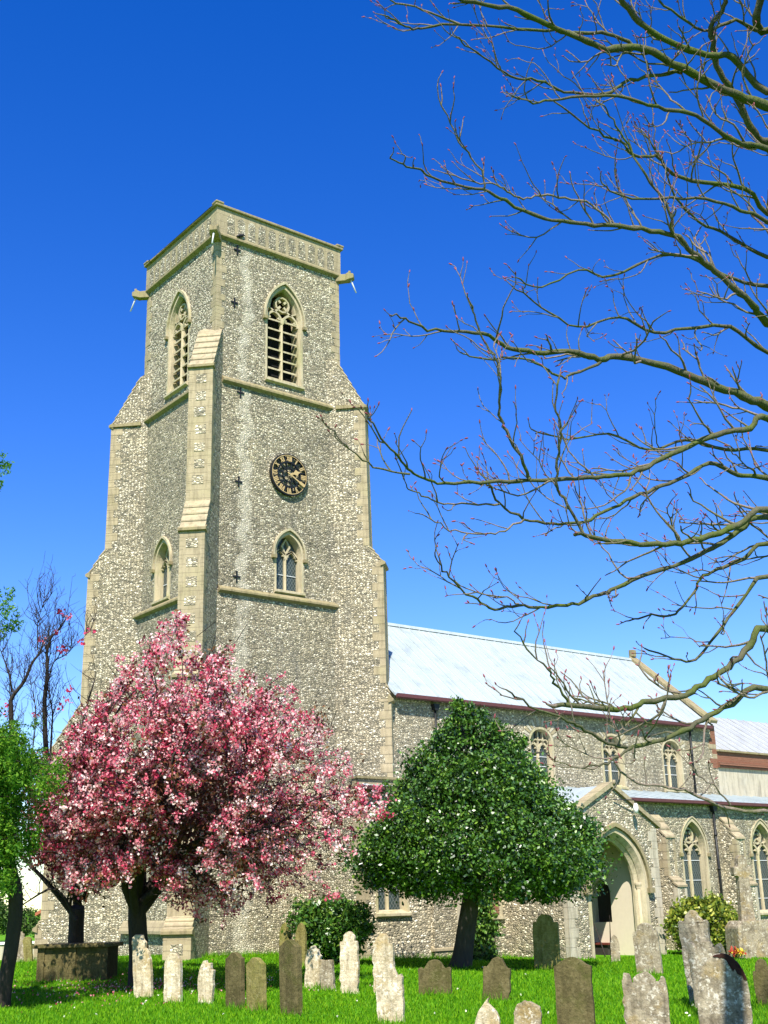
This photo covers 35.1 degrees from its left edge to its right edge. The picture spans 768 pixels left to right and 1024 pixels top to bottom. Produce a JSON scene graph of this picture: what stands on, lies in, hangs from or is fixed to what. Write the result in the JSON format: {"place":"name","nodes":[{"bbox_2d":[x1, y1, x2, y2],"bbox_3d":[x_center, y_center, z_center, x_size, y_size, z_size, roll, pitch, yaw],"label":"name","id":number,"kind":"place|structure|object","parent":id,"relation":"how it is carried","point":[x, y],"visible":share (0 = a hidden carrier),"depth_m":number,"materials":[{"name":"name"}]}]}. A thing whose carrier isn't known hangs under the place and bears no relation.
{"place":"outdoors","nodes":[
{"label":"outdoors","id":0,"kind":"place"},
{"bbox_2d":[0,914,767,1023],"bbox_3d":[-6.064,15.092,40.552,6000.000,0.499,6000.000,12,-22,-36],"label":"ground","id":1,"kind":"structure","parent":0,"point":[2,938],"depth_m":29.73,"materials":[{"name":"green plant"}]},
{"bbox_2d":[0,898,7,935],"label":"broadleaf tree","id":2,"kind":"object","parent":1,"relation":"on","point":[3,917],"visible":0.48,"depth_m":88.00,"materials":[{"name":"green plant"}]},
{"bbox_2d":[0,941,33,959],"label":"boundary wall","id":3,"kind":"structure","parent":1,"relation":"on","point":[1,948],"depth_m":54.63,"materials":[{"name":"white paint"}]},
{"bbox_2d":[16,931,24,960],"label":"gravestone","id":4,"kind":"object","parent":1,"relation":"on","point":[20,955],"visible":0.37,"depth_m":43.72,"materials":[{"name":"grey stone"}]},
{"bbox_2d":[23,937,32,961],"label":"gravestone","id":5,"kind":"object","parent":1,"relation":"on","point":[27,948],"visible":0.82,"depth_m":43.13,"materials":[{"name":"brown stone"}]},
{"bbox_2d":[21,905,40,935],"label":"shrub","id":6,"kind":"object","parent":1,"relation":"on","point":[30,918],"visible":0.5,"depth_m":85.29,"materials":[{"name":"green plant"}]},
{"bbox_2d":[0,450,74,1007],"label":"feathery tree","id":7,"kind":"object","parent":1,"relation":"on","point":[16,776],"visible":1,"depth_m":26.16,"materials":[{"name":"green plant"}]},
{"bbox_2d":[0,555,128,942],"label":"tree","id":8,"kind":"object","parent":1,"relation":"on","point":[76,911],"visible":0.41,"depth_m":34.26,"materials":[{"name":"brown plant"}]},
{"bbox_2d":[32,942,123,981],"bbox_3d":[-8.436,12.470,33.457,2.203,1.126,1.200,-3,-18,5],"label":"chest tomb","id":9,"kind":"object","parent":1,"relation":"on","point":[75,961],"visible":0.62,"depth_m":33.05,"materials":[{"name":"grey stone"}]},
{"bbox_2d":[132,934,153,997],"bbox_3d":[-5.664,10.816,28.538,0.485,1.721,0.120,-13,-21,19],"label":"gravestone","id":10,"kind":"object","parent":1,"relation":"on","point":[142,971],"visible":0.82,"depth_m":28.52,"materials":[{"name":"stone"}]},
{"bbox_2d":[163,953,182,1001],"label":"gravestone","id":11,"kind":"object","parent":1,"relation":"on","point":[173,973],"visible":0.77,"depth_m":27.25,"materials":[{"name":"stone"}]},
{"bbox_2d":[198,960,215,1002],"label":"gravestone","id":12,"kind":"object","parent":1,"relation":"on","point":[206,981],"visible":0.73,"depth_m":26.72,"materials":[{"name":"stone"}]},
{"bbox_2d":[28,609,398,987],"bbox_3d":[-4.427,7.376,30.828,9.501,9.362,8.578,2,-18,-9],"label":"cherry tree","id":13,"kind":"object","parent":1,"relation":"on","point":[169,771],"visible":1,"depth_m":29.06,"materials":[{"name":"pink plant"}]},
{"bbox_2d":[8,959,460,1008],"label":"fallen petals","id":14,"kind":"object","parent":1,"relation":"on","point":[115,988],"visible":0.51,"depth_m":30.58,"materials":[{"name":"pink plant"}]},
{"bbox_2d":[225,952,244,1008],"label":"gravestone","id":15,"kind":"object","parent":1,"relation":"on","point":[235,976],"visible":0.79,"depth_m":25.59,"materials":[{"name":"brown stone"}]},
{"bbox_2d":[246,957,266,1011],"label":"gravestone","id":16,"kind":"object","parent":1,"relation":"on","point":[256,980],"visible":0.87,"depth_m":24.92,"materials":[{"name":"brown stone"}]},
{"bbox_2d":[279,922,290,945],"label":"gravestone","id":17,"kind":"object","parent":1,"relation":"on","point":[285,935],"visible":0.3,"depth_m":38.24,"materials":[{"name":"brown stone"}]},
{"bbox_2d":[279,939,302,1015],"bbox_3d":[-1.838,9.339,23.982,0.531,1.709,0.150,-20,-26,40],"label":"gravestone","id":18,"kind":"object","parent":1,"relation":"on","point":[290,972],"visible":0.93,"depth_m":23.95,"materials":[{"name":"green stone"}]},
{"bbox_2d":[280,894,309,938],"bbox_3d":[-2.732,13.042,37.997,1.012,2.065,0.889,-5,-18,12],"label":"shrub","id":19,"kind":"object","parent":1,"relation":"on","point":[299,904],"visible":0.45,"depth_m":37.99,"materials":[{"name":"green plant"}]},
{"bbox_2d":[295,923,306,965],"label":"gravestone","id":20,"kind":"object","parent":1,"relation":"on","point":[301,937],"visible":0.48,"depth_m":36.20,"materials":[{"name":"brown stone"}]},
{"bbox_2d":[304,945,321,988],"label":"gravestone","id":21,"kind":"object","parent":1,"relation":"on","point":[312,959],"visible":0.61,"depth_m":29.96,"materials":[{"name":"stone"}]},
{"bbox_2d":[319,959,335,990],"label":"gravestone","id":22,"kind":"object","parent":1,"relation":"on","point":[327,974],"visible":0.61,"depth_m":29.50,"materials":[{"name":"grey stone"}]},
{"bbox_2d":[291,887,380,963],"bbox_3d":[-1.504,12.808,37.567,2.716,2.312,2.548,12,-22,-36],"label":"shrub","id":23,"kind":"object","parent":1,"relation":"on","point":[320,920],"visible":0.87,"depth_m":37.02,"materials":[{"name":"green plant"}]},
{"bbox_2d":[339,931,359,993],"bbox_3d":[-0.814,10.765,28.594,0.482,1.699,0.120,-7,-19,17],"label":"gravestone","id":24,"kind":"object","parent":1,"relation":"on","point":[349,963],"visible":0.86,"depth_m":28.58,"materials":[{"name":"stone"}]},
{"bbox_2d":[49,966,693,1016],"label":"daisies","id":25,"kind":"object","parent":1,"relation":"on","point":[372,986],"visible":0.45,"depth_m":24.27,"materials":[{"name":"white plant"}]},
{"bbox_2d":[372,933,394,992],"bbox_3d":[-0.006,10.767,28.573,0.532,1.633,0.120,-7,-19,17],"label":"gravestone","id":26,"kind":"object","parent":1,"relation":"on","point":[383,954],"visible":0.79,"depth_m":28.62,"materials":[{"name":"stone"}]},
{"bbox_2d":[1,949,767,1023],"bbox_3d":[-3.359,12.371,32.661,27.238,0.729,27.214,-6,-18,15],"label":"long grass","id":27,"kind":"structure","parent":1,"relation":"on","point":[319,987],"depth_m":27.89,"materials":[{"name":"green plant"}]},
{"bbox_2d":[376,963,404,1022],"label":"gravestone","id":28,"kind":"object","parent":1,"relation":"on","point":[390,1000],"visible":0.96,"depth_m":21.99,"materials":[{"name":"stone"}]},
{"bbox_2d":[32,199,767,960],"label":"church","id":29,"kind":"structure","parent":1,"relation":"on","point":[242,383],"depth_m":48.23,"materials":[{"name":"stone"}]},
{"bbox_2d":[150,536,172,605],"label":"window","id":30,"kind":"structure","parent":29,"relation":"in","point":[162,561],"depth_m":48.08,"materials":[{"name":"stone"}]},
{"bbox_2d":[164,289,190,399],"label":"window","id":31,"kind":"structure","parent":29,"relation":"in","point":[179,315],"depth_m":50.59,"materials":[{"name":"stone"}]},
{"bbox_2d":[263,281,306,390],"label":"window","id":32,"kind":"structure","parent":29,"relation":"in","point":[291,310],"depth_m":50.14,"materials":[{"name":"stone"}]},
{"bbox_2d":[269,454,307,495],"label":"clock","id":33,"kind":"object","parent":29,"relation":"attached to","point":[297,472],"visible":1,"depth_m":47.84,"materials":[{"name":"black metal"}]},
{"bbox_2d":[271,528,307,597],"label":"window","id":34,"kind":"structure","parent":29,"relation":"in","point":[287,552],"depth_m":47.18,"materials":[{"name":"stone"}]},
{"bbox_2d":[375,884,411,917],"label":"window","id":35,"kind":"structure","parent":29,"relation":"in","point":[386,907],"depth_m":41.25,"materials":[{"name":"stone"}]},
{"bbox_2d":[523,718,557,785],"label":"window","id":36,"kind":"structure","parent":29,"relation":"in","point":[539,743],"depth_m":51.23,"materials":[{"name":"stone"}]},
{"bbox_2d":[597,725,628,789],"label":"window","id":37,"kind":"structure","parent":29,"relation":"in","point":[610,772],"depth_m":53.68,"materials":[{"name":"stone"}]},
{"bbox_2d":[657,730,686,792],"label":"window","id":38,"kind":"structure","parent":29,"relation":"in","point":[673,772],"depth_m":56.10,"materials":[{"name":"stone"}]},
{"bbox_2d":[679,816,711,900],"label":"window","id":39,"kind":"structure","parent":29,"relation":"in","point":[694,850],"depth_m":51.39,"materials":[{"name":"stone"}]},
{"bbox_2d":[750,818,767,915],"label":"window","id":40,"kind":"structure","parent":29,"relation":"in","point":[759,833],"depth_m":54.07,"materials":[{"name":"stone"}]},
{"bbox_2d":[418,959,451,994],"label":"gravestone","id":41,"kind":"object","parent":1,"relation":"on","point":[434,973],"visible":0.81,"depth_m":27.84,"materials":[{"name":"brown stone"}]},
{"bbox_2d":[330,695,622,967],"bbox_3d":[2.898,9.835,36.953,8.514,8.135,7.739,12,-22,-36],"label":"holly tree","id":42,"kind":"object","parent":1,"relation":"on","point":[495,795],"visible":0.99,"depth_m":35.23,"materials":[{"name":"green plant"}]},
{"bbox_2d":[473,938,496,960],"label":"shrub","id":43,"kind":"object","parent":1,"relation":"on","point":[481,953],"visible":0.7,"depth_m":40.53,"materials":[{"name":"green plant"}]},
{"bbox_2d":[475,998,499,1023],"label":"gravestone","id":44,"kind":"object","parent":1,"relation":"on","point":[487,1013],"visible":1,"depth_m":19.32,"materials":[{"name":"stone"}]},
{"bbox_2d":[474,890,505,955],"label":"shrub","id":45,"kind":"object","parent":1,"relation":"on","point":[487,926],"visible":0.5,"depth_m":41.95,"materials":[{"name":"green plant"}]},
{"bbox_2d":[482,956,510,999],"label":"gravestone","id":46,"kind":"object","parent":1,"relation":"on","point":[496,973],"visible":0.78,"depth_m":26.13,"materials":[{"name":"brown stone"}]},
{"bbox_2d":[514,1000,541,1023],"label":"gravestone","id":47,"kind":"object","parent":1,"relation":"on","point":[527,1012],"visible":1,"depth_m":19.19,"materials":[{"name":"grey stone"}]},
{"bbox_2d":[316,0,767,827],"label":"bare tree","id":48,"kind":"object","parent":1,"relation":"on","point":[734,528],"visible":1,"depth_m":9.01,"materials":[{"name":"brown plant"}]},
{"bbox_2d":[532,914,560,969],"bbox_3d":[4.794,12.825,35.806,0.774,1.852,0.160,-8,-19,21],"label":"gravestone","id":49,"kind":"object","parent":1,"relation":"on","point":[546,943],"visible":0.79,"depth_m":35.78,"materials":[{"name":"green stone"}]},
{"bbox_2d":[554,957,595,1023],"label":"gravestone","id":50,"kind":"object","parent":1,"relation":"on","point":[575,1003],"visible":1,"depth_m":18.48,"materials":[{"name":"brown stone"}]},
{"bbox_2d":[610,935,620,961],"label":"gravestone","id":51,"kind":"object","parent":1,"relation":"on","point":[614,947],"visible":0.62,"depth_m":39.56,"materials":[{"name":"grey stone"}]},
{"bbox_2d":[622,971,670,1023],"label":"gravestone","id":52,"kind":"object","parent":1,"relation":"on","point":[645,1000],"visible":1,"depth_m":18.58,"materials":[{"name":"grey stone"}]},
{"bbox_2d":[633,923,662,973],"bbox_3d":[7.250,12.150,33.386,0.707,1.646,0.140,-12,-20,24],"label":"gravestone","id":53,"kind":"object","parent":1,"relation":"on","point":[647,949],"visible":0.8,"depth_m":33.36,"materials":[{"name":"grey stone"}]},
{"bbox_2d":[678,910,710,1003],"bbox_3d":[6.239,8.965,24.051,0.612,2.077,0.140,-14,-21,25],"label":"gravestone","id":54,"kind":"object","parent":1,"relation":"on","point":[693,926],"visible":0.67,"depth_m":24.18,"materials":[{"name":"grey stone"}]},
{"bbox_2d":[659,889,737,952],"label":"shrub","id":55,"kind":"object","parent":1,"relation":"on","point":[714,911],"visible":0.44,"depth_m":43.64,"materials":[{"name":"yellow plant"}]},
{"bbox_2d":[687,941,725,1007],"bbox_3d":[6.236,8.988,23.172,0.728,1.538,0.140,-13,-21,23],"label":"gravestone","id":56,"kind":"object","parent":1,"relation":"on","point":[701,954],"visible":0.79,"depth_m":23.30,"materials":[{"name":"grey stone"}]},
{"bbox_2d":[697,953,752,1023],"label":"gravestone","id":57,"kind":"object","parent":1,"relation":"on","point":[723,993],"visible":1,"depth_m":17.69,"materials":[{"name":"grey stone"}]},
{"bbox_2d":[728,946,746,958],"bbox_3d":[11.537,14.518,39.918,0.546,0.511,0.631,0,-18,-5],"label":"flower bunch","id":58,"kind":"object","parent":1,"relation":"on","point":[734,952],"visible":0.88,"depth_m":39.92,"materials":[{"name":"red plant"}]},
{"bbox_2d":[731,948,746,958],"bbox_3d":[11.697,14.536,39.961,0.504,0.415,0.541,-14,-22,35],"label":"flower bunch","id":59,"kind":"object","parent":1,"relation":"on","point":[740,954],"visible":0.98,"depth_m":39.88,"materials":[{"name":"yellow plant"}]},
{"bbox_2d":[725,855,767,958],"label":"stone cross","id":60,"kind":"object","parent":1,"relation":"on","point":[747,931],"visible":0.94,"depth_m":41.00,"materials":[{"name":"beige stone"}]},
{"bbox_2d":[753,958,767,1004],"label":"gravestone","id":61,"kind":"object","parent":1,"relation":"on","point":[760,976],"visible":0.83,"depth_m":23.60,"materials":[{"name":"brown stone"}]},
{"bbox_2d":[0,0,767,911],"label":"sky","id":62,"kind":"structure","parent":0,"point":[122,122],"materials":[{"name":"blue"}]}
]}

